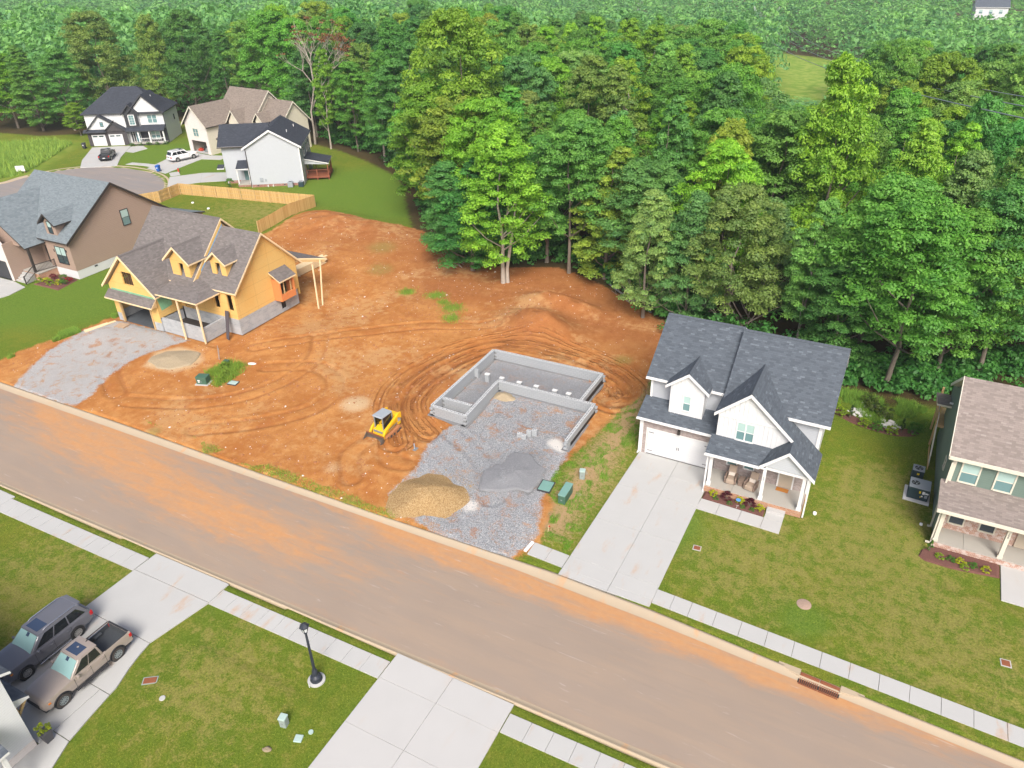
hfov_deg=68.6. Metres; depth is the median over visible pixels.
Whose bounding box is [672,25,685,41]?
broadleaf tree
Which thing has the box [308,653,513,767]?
driveway
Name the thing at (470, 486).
spilled gravel
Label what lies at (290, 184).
air conditioner
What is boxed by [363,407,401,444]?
track loader
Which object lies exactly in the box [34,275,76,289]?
mulch bed
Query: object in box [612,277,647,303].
dead brush
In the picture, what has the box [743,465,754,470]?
window
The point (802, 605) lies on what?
manhole cover
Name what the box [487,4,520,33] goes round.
broadleaf tree
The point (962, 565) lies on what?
shrub
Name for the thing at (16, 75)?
broadleaf tree
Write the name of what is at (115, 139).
garage door
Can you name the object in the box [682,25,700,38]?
broadleaf tree
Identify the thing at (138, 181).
cul de sac
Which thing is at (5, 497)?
driveway
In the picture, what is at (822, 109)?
broadleaf tree
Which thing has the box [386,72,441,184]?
broadleaf tree
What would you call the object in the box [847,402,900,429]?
garden rocks
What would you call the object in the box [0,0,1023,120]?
distant forest
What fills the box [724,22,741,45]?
broadleaf tree
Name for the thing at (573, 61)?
broadleaf tree
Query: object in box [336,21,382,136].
broadleaf tree
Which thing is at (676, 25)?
broadleaf tree
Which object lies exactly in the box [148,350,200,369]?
builders sand heap
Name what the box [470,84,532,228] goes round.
broadleaf tree
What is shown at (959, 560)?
shrub
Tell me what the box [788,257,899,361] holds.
broadleaf tree
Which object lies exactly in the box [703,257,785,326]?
dead brush
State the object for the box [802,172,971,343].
broadleaf tree
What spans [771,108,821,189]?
broadleaf tree
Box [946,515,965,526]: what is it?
window
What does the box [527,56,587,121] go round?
broadleaf tree
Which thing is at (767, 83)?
broadleaf tree
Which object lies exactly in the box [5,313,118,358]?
lot edge weeds
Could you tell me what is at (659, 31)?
broadleaf tree
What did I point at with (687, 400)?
window
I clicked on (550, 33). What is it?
broadleaf tree
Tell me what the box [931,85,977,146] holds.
broadleaf tree
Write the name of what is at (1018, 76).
broadleaf tree
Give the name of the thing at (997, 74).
broadleaf tree
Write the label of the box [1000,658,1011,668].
access lid
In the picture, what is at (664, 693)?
road
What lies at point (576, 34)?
broadleaf tree
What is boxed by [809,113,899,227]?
broadleaf tree
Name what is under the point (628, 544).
driveway
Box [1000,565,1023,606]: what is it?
walkway
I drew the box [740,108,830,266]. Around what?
broadleaf tree
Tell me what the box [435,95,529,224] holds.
broadleaf tree
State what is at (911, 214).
broadleaf tree
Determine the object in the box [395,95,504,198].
broadleaf tree
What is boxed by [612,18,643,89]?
broadleaf tree
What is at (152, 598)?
driveway
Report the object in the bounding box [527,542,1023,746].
sidewalk
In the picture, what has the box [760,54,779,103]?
broadleaf tree
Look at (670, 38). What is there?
broadleaf tree
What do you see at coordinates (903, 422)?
evergreen shrub
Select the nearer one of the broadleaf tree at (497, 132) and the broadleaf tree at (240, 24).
the broadleaf tree at (497, 132)
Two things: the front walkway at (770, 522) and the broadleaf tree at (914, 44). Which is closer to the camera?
the front walkway at (770, 522)
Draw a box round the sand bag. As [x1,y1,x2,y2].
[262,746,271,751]
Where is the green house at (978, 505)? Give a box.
[925,376,1023,570]
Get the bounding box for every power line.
[772,42,1023,118]
[778,33,1023,106]
[784,24,1023,96]
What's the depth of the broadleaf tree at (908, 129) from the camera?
77.68 m
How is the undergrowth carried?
on the woodland floor
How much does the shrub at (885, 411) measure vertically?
1.497 m
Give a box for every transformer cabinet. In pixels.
[195,373,211,385]
[558,482,572,504]
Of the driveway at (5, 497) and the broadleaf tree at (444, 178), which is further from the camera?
the broadleaf tree at (444, 178)
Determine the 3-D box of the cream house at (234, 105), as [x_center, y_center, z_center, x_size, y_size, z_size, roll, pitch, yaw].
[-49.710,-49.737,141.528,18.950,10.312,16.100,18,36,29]
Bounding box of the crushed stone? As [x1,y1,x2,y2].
[391,425,567,556]
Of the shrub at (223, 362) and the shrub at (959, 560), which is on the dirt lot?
the shrub at (223, 362)
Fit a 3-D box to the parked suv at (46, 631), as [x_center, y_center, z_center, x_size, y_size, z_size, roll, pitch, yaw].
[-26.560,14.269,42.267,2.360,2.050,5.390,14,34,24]
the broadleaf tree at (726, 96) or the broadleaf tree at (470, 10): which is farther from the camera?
the broadleaf tree at (470, 10)
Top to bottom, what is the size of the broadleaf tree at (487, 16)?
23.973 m
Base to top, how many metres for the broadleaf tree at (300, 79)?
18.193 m
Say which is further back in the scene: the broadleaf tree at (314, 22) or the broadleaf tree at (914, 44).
the broadleaf tree at (314, 22)
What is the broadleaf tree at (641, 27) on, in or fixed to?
on the woodland floor
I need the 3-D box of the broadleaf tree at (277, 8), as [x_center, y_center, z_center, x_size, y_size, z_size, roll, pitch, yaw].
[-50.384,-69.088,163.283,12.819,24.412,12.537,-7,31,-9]
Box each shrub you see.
[46,279,54,285]
[218,360,229,369]
[225,178,233,187]
[709,490,717,496]
[720,491,732,500]
[744,498,755,507]
[754,504,764,511]
[835,406,849,416]
[848,405,853,417]
[857,417,871,427]
[861,392,878,404]
[864,397,881,413]
[869,421,885,431]
[877,403,894,418]
[885,425,898,434]
[900,418,905,431]
[907,425,920,434]
[910,422,924,431]
[927,540,933,550]
[934,552,944,559]
[946,555,955,562]
[955,557,966,564]
[960,563,969,571]
[967,562,977,568]
[980,565,990,573]
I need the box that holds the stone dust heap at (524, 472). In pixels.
[479,452,545,492]
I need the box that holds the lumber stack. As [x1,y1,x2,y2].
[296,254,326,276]
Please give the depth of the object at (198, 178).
126.53 m
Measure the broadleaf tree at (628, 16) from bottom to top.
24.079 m
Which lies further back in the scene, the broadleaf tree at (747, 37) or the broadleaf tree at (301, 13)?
the broadleaf tree at (301, 13)
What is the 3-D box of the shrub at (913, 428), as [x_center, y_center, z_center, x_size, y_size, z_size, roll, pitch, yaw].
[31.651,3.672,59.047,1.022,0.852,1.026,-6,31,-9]
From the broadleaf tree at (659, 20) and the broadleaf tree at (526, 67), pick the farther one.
the broadleaf tree at (659, 20)
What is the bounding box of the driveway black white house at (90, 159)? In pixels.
[80,146,146,167]
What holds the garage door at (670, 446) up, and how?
in the white house at (719, 399)
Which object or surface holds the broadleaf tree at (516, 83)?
on the woodland floor
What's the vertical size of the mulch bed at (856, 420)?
0.100 m
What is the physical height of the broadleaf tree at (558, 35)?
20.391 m
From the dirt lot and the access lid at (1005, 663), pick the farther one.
the dirt lot
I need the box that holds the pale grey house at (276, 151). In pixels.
[217,115,332,186]
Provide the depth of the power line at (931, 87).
96.27 m
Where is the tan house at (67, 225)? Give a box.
[0,169,204,284]
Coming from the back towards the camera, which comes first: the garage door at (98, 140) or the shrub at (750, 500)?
the garage door at (98, 140)
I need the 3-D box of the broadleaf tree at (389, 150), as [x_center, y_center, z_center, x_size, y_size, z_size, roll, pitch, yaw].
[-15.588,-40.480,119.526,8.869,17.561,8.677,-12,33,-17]
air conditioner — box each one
[287,181,293,186]
[298,180,303,186]
[906,476,931,501]
[910,464,925,478]
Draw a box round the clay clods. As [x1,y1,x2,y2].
[12,211,659,537]
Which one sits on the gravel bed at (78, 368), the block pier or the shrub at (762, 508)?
the block pier
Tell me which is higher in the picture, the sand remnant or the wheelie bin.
the wheelie bin
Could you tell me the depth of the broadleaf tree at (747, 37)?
130.77 m
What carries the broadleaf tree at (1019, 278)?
on the woodland floor
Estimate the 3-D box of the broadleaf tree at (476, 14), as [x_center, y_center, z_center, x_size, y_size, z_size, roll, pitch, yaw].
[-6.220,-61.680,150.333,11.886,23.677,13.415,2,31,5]
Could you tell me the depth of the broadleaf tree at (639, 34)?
134.68 m
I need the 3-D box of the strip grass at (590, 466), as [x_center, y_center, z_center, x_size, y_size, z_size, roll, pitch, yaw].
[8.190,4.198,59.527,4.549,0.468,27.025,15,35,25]
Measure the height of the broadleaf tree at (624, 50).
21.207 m
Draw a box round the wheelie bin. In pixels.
[155,165,161,170]
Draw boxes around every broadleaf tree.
[0,53,44,127]
[4,45,58,130]
[29,48,89,130]
[57,10,145,98]
[61,102,86,135]
[132,13,182,99]
[154,8,229,104]
[206,29,245,99]
[220,22,264,88]
[221,19,269,88]
[235,9,298,99]
[251,4,296,88]
[262,16,322,107]
[281,44,333,136]
[292,0,332,29]
[295,15,344,123]
[297,10,322,116]
[310,49,339,148]
[313,40,358,141]
[319,6,356,39]
[320,12,372,94]
[329,16,371,128]
[329,61,377,151]
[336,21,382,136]
[338,42,380,137]
[359,16,370,41]
[359,58,408,150]
[360,50,395,161]
[369,17,409,136]
[369,26,411,94]
[375,9,390,26]
[385,81,457,207]
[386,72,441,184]
[387,71,417,175]
[392,12,409,23]
[393,18,426,109]
[394,107,425,179]
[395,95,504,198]
[396,20,448,94]
[397,6,520,164]
[399,48,464,93]
[401,0,435,16]
[406,3,424,27]
[418,10,447,46]
[419,160,483,255]
[426,157,518,270]
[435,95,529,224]
[437,27,457,47]
[454,119,555,283]
[455,56,472,80]
[459,67,527,140]
[465,55,490,66]
[466,7,475,13]
[468,10,500,34]
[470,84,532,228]
[472,15,496,65]
[475,19,522,75]
[482,3,497,12]
[483,13,504,64]
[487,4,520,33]
[497,53,559,141]
[500,56,514,84]
[503,26,535,56]
[503,134,590,262]
[505,23,550,56]
[506,11,530,41]
[515,48,538,160]
[515,101,561,225]
[520,89,548,212]
[524,41,555,131]
[526,114,617,273]
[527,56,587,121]
[536,25,560,48]
[536,27,561,41]
[537,47,608,147]
[541,108,599,227]
[547,17,563,36]
[547,38,559,53]
[553,37,607,91]
[557,81,601,143]
[558,29,584,98]
[559,18,583,34]
[559,22,578,42]
[560,54,634,174]
[567,146,650,279]
[574,10,585,19]
[576,13,616,38]
[578,26,599,48]
[583,114,641,238]
[584,64,649,173]
[587,15,609,49]
[587,110,637,228]
[594,157,691,275]
[596,19,617,37]
[596,59,642,112]
[597,31,622,49]
[598,40,647,99]
[600,56,652,156]
[606,43,641,109]
[610,188,682,317]
[611,24,649,102]
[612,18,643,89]
[614,12,647,39]
[635,56,685,150]
[636,20,645,35]
[638,24,670,111]
[639,108,702,226]
[640,94,694,263]
[641,77,701,171]
[644,40,685,150]
[645,35,677,106]
[647,14,666,57]
[647,100,704,162]
[647,189,727,318]
[664,24,674,41]
[664,70,710,104]
[665,137,766,311]
[668,23,687,33]
[671,43,696,78]
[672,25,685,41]
[672,36,722,60]
[672,106,769,255]
[679,181,793,320]
[682,18,735,62]
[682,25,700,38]
[688,61,767,144]
[690,50,701,69]
[691,117,754,287]
[693,57,726,86]
[693,70,757,185]
[699,47,720,68]
[700,76,792,182]
[714,45,777,102]
[719,39,743,62]
[720,32,756,61]
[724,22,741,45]
[731,196,809,313]
[733,20,748,40]
[739,42,759,66]
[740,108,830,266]
[752,35,764,99]
[752,132,805,226]
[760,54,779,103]
[763,103,825,193]
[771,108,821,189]
[780,197,850,337]
[785,51,881,287]
[787,112,862,240]
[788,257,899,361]
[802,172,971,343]
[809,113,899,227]
[813,107,829,116]
[831,194,993,388]
[851,95,917,210]
[852,39,900,100]
[853,112,928,256]
[855,116,948,303]
[856,54,902,115]
[862,44,924,114]
[865,86,933,182]
[866,79,931,120]
[875,55,923,106]
[884,207,1023,368]
[885,50,993,117]
[887,37,931,67]
[896,121,985,284]
[911,77,943,105]
[913,148,998,345]
[915,46,933,61]
[920,40,933,47]
[923,119,965,175]
[928,78,993,144]
[930,46,948,80]
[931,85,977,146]
[934,105,973,155]
[937,92,1019,206]
[947,179,1023,371]
[948,49,967,77]
[955,60,1023,107]
[961,43,974,58]
[964,145,1023,339]
[971,45,983,67]
[973,43,1014,67]
[974,103,1016,193]
[977,209,1023,377]
[980,42,1021,75]
[982,109,1023,179]
[982,119,1023,217]
[992,61,1023,104]
[1010,98,1023,111]
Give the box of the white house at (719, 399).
[636,313,850,517]
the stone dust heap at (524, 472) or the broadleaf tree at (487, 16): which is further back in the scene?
the broadleaf tree at (487, 16)
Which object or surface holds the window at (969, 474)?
in the green house at (978, 505)
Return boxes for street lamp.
[299,622,325,687]
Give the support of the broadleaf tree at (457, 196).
on the dirt lot
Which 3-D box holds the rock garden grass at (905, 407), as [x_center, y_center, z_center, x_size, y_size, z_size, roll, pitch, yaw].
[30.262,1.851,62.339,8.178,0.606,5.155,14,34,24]
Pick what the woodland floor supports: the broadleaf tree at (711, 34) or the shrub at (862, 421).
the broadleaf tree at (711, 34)
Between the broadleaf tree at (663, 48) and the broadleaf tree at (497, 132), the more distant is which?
the broadleaf tree at (663, 48)
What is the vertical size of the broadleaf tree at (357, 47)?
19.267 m
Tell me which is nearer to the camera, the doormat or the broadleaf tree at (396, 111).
the doormat
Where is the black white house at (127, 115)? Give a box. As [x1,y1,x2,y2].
[80,86,181,145]
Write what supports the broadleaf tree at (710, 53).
on the woodland floor
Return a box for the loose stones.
[17,216,646,517]
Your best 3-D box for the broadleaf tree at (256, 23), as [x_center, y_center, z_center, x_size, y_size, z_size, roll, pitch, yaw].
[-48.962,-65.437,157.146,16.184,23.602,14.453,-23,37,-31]
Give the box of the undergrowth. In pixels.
[316,125,1023,400]
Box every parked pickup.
[24,620,132,712]
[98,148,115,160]
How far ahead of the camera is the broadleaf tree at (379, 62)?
126.93 m
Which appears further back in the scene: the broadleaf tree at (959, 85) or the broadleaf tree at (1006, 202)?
the broadleaf tree at (959, 85)
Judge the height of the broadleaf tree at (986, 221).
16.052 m
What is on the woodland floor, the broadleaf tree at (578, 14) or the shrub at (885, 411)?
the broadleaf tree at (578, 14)
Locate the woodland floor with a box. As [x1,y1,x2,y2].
[0,0,1023,390]
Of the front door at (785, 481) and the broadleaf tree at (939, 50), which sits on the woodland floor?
the broadleaf tree at (939, 50)
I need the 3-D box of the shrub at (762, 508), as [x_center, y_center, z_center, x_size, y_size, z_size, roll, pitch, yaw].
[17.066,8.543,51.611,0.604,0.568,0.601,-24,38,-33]
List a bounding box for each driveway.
[0,490,14,504]
[11,553,228,767]
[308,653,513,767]
[558,452,707,606]
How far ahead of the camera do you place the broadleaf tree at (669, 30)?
157.82 m
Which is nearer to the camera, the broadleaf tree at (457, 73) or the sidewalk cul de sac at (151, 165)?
the broadleaf tree at (457, 73)
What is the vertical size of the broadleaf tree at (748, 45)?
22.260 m
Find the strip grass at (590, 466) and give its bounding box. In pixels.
[544,382,650,551]
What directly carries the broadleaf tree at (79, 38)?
on the woodland floor
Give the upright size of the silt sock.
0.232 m
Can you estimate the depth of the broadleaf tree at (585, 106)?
106.85 m
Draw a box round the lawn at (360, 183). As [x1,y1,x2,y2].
[0,119,1023,767]
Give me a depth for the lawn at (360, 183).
45.34 m
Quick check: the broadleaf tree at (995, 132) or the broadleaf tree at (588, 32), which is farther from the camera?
the broadleaf tree at (588, 32)
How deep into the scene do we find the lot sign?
131.11 m
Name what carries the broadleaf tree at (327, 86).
on the lawn at (360, 183)
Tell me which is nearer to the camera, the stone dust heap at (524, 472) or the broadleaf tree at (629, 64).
the stone dust heap at (524, 472)
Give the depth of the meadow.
279.17 m
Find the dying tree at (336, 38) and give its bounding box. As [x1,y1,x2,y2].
[275,16,355,144]
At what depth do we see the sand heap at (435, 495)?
53.02 m
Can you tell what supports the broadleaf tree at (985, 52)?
on the woodland floor
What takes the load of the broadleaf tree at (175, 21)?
on the woodland floor
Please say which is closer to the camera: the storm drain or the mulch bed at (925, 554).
the storm drain
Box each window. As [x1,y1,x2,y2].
[45,221,53,233]
[54,246,69,264]
[119,208,130,225]
[127,115,135,125]
[146,114,157,122]
[150,131,161,138]
[192,128,198,136]
[681,395,691,412]
[734,421,756,443]
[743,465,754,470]
[942,455,946,470]
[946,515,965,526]
[956,463,982,485]
[977,523,996,534]
[991,471,1018,494]
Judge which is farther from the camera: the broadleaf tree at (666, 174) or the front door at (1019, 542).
the broadleaf tree at (666, 174)
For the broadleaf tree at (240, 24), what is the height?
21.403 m
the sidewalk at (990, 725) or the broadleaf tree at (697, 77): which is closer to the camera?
the sidewalk at (990, 725)
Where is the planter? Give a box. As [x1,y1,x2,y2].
[34,722,53,743]
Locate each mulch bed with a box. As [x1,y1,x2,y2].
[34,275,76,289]
[702,491,764,516]
[835,407,918,436]
[918,546,999,578]
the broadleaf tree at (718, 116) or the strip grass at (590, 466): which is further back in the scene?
the broadleaf tree at (718, 116)
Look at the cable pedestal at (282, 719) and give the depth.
38.09 m
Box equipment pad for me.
[902,484,929,505]
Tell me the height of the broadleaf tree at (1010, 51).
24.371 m
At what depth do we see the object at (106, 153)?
137.97 m
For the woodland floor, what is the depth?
139.74 m
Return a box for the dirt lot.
[0,210,665,559]
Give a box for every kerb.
[0,382,1023,767]
[0,481,682,767]
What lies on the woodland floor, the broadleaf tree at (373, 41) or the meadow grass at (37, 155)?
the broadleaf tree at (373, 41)
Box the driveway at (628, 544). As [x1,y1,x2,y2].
[558,452,707,606]
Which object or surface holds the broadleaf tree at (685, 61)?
on the woodland floor
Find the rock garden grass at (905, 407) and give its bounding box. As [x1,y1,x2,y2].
[836,385,928,432]
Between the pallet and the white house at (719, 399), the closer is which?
the white house at (719, 399)
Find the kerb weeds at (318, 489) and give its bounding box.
[148,421,394,519]
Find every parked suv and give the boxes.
[0,595,94,683]
[166,148,197,161]
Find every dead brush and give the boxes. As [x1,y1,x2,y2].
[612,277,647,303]
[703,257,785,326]
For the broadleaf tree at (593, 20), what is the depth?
136.24 m
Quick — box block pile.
[517,428,537,439]
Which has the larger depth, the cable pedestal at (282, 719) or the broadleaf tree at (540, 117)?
the broadleaf tree at (540, 117)
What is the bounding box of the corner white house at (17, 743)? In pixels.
[0,665,36,767]
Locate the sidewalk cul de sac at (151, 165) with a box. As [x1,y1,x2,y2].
[126,162,179,175]
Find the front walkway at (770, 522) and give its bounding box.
[696,498,783,533]
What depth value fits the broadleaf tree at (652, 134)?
86.47 m
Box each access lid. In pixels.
[141,676,158,684]
[227,380,239,385]
[293,734,303,742]
[537,479,554,493]
[693,545,701,550]
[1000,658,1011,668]
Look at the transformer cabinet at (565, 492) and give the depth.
52.77 m
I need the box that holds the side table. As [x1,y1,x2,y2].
[738,476,745,486]
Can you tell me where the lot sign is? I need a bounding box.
[15,166,24,171]
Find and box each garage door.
[0,260,11,279]
[91,135,107,145]
[108,134,124,145]
[646,429,708,467]
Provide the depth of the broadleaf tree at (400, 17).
165.32 m
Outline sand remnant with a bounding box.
[493,392,514,401]
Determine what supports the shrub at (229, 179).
on the lawn at (360, 183)
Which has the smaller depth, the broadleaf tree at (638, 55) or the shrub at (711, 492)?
the shrub at (711, 492)
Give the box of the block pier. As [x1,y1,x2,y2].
[485,372,489,381]
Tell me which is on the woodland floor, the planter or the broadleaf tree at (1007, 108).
the broadleaf tree at (1007, 108)
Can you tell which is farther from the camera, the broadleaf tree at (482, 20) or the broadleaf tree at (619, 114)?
the broadleaf tree at (482, 20)
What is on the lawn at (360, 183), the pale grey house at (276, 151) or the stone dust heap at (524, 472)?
the pale grey house at (276, 151)
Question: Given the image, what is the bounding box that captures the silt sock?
[609,283,650,312]
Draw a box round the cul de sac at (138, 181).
[0,167,163,196]
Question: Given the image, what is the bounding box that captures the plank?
[85,320,115,331]
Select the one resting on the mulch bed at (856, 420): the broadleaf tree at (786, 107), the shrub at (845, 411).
the shrub at (845, 411)
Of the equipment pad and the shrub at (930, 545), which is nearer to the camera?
the shrub at (930, 545)
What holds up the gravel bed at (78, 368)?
on the dirt lot
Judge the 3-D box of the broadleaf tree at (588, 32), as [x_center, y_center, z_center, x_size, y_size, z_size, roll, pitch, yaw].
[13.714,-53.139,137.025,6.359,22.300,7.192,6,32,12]
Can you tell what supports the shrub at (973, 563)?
on the mulch bed at (925, 554)
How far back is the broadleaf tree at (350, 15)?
156.69 m
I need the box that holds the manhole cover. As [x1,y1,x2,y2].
[797,599,810,609]
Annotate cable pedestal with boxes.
[277,713,288,727]
[579,468,585,479]
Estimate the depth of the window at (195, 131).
139.79 m
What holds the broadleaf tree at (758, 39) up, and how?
on the woodland floor
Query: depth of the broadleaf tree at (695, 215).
71.62 m
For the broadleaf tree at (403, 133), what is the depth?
97.68 m
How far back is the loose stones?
70.40 m
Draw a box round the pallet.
[114,323,129,328]
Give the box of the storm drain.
[779,661,864,699]
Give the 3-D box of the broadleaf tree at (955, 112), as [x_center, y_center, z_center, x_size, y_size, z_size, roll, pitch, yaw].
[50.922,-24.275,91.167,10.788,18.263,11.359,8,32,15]
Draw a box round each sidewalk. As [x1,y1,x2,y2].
[0,499,635,767]
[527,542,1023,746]
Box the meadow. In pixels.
[1,51,848,178]
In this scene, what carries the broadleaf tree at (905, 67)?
on the woodland floor
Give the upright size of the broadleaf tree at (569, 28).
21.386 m
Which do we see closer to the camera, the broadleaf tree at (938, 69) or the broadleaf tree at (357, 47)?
the broadleaf tree at (938, 69)
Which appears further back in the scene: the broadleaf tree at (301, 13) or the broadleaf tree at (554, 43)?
the broadleaf tree at (301, 13)
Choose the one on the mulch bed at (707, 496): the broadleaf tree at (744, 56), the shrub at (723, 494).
the shrub at (723, 494)
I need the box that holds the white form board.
[524,541,533,551]
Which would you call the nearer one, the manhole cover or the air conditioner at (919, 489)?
the manhole cover
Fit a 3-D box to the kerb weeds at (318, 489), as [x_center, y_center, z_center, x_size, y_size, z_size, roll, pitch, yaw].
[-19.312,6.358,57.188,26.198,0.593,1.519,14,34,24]
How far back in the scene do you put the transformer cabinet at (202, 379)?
67.70 m
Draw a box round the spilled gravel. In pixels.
[385,468,473,530]
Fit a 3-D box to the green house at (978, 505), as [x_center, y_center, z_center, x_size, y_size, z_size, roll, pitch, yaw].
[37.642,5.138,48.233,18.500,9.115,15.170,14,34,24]
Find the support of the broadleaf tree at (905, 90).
on the woodland floor
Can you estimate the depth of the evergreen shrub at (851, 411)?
60.83 m
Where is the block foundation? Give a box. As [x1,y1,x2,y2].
[428,349,605,451]
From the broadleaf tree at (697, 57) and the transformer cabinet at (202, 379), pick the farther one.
the broadleaf tree at (697, 57)
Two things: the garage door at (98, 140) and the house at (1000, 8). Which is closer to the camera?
the garage door at (98, 140)
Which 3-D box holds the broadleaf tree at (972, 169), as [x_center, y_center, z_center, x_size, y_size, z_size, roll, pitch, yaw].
[39.093,-11.169,67.498,8.222,19.724,9.160,-3,31,-4]
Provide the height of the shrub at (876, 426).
0.852 m
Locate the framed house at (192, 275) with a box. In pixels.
[101,205,325,343]
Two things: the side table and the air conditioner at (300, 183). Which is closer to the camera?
the side table
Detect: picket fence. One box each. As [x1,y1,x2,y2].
[139,183,179,202]
[178,183,315,203]
[256,195,315,232]
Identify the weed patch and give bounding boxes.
[203,356,250,386]
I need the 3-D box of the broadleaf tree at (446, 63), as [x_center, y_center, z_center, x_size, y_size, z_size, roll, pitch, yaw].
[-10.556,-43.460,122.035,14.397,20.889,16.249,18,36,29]
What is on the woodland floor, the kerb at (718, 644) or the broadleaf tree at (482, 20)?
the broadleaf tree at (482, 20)
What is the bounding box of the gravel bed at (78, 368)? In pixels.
[14,321,592,556]
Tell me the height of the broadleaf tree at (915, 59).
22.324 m
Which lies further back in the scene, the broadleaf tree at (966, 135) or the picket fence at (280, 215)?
the picket fence at (280, 215)
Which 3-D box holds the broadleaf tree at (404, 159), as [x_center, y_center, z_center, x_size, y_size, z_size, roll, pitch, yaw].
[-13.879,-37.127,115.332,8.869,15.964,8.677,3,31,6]
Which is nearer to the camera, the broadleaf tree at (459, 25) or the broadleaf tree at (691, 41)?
the broadleaf tree at (459, 25)
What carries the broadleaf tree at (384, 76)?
on the woodland floor
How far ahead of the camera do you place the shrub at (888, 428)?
59.04 m
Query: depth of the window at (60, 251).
88.99 m
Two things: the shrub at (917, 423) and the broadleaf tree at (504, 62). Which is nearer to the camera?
the shrub at (917, 423)
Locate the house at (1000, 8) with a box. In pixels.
[971,0,1010,19]
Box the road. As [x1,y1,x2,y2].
[0,389,1012,767]
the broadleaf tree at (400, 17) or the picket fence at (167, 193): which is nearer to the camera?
the picket fence at (167, 193)
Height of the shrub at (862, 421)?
0.852 m
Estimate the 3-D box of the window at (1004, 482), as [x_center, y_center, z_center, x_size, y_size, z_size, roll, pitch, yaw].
[30.598,6.090,46.562,1.100,1.600,0.100,14,34,24]
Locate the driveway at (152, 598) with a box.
[11,553,228,767]
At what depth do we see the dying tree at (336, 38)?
138.97 m
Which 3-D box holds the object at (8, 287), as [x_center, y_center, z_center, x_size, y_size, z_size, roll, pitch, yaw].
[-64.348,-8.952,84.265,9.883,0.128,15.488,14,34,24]
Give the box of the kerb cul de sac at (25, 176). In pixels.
[0,165,168,198]
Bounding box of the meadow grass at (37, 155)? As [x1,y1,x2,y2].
[0,135,71,178]
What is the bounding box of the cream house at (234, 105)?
[181,86,311,154]
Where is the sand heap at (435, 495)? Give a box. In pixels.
[385,473,469,517]
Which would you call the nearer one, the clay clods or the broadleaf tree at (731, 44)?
the clay clods
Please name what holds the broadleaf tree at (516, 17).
on the woodland floor
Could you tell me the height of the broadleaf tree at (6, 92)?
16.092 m
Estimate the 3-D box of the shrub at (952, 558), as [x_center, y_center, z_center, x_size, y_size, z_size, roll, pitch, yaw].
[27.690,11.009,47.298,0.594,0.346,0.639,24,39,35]
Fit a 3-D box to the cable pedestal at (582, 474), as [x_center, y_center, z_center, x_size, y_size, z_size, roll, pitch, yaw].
[5.163,6.641,55.055,0.420,0.850,0.420,6,32,11]
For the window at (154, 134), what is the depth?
148.66 m
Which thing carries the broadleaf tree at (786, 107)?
on the woodland floor
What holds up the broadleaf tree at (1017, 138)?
on the woodland floor
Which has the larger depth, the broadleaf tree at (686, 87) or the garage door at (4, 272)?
the broadleaf tree at (686, 87)
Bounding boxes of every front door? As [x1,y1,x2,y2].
[244,170,249,179]
[777,473,792,488]
[1013,533,1023,548]
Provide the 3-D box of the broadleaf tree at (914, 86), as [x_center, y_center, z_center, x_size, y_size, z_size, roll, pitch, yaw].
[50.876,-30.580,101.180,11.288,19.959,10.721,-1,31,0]
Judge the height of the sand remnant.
0.466 m
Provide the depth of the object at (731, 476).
53.60 m
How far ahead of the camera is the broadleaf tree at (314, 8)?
168.23 m
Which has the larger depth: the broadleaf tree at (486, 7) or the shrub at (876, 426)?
the broadleaf tree at (486, 7)
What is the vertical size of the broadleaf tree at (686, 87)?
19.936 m
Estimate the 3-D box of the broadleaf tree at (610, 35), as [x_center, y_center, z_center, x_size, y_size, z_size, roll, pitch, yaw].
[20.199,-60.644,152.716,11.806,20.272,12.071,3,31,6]
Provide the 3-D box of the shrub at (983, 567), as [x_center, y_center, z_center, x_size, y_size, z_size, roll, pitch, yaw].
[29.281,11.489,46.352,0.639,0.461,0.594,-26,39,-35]
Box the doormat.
[775,487,788,492]
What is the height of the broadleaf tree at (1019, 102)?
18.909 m
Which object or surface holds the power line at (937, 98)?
attached to the pylon
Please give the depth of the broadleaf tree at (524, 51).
111.02 m
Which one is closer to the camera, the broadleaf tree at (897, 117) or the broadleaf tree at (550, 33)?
the broadleaf tree at (897, 117)
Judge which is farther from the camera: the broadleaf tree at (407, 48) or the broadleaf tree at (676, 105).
the broadleaf tree at (407, 48)
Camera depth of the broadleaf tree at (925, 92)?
106.27 m
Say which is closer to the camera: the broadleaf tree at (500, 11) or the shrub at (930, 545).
the shrub at (930, 545)

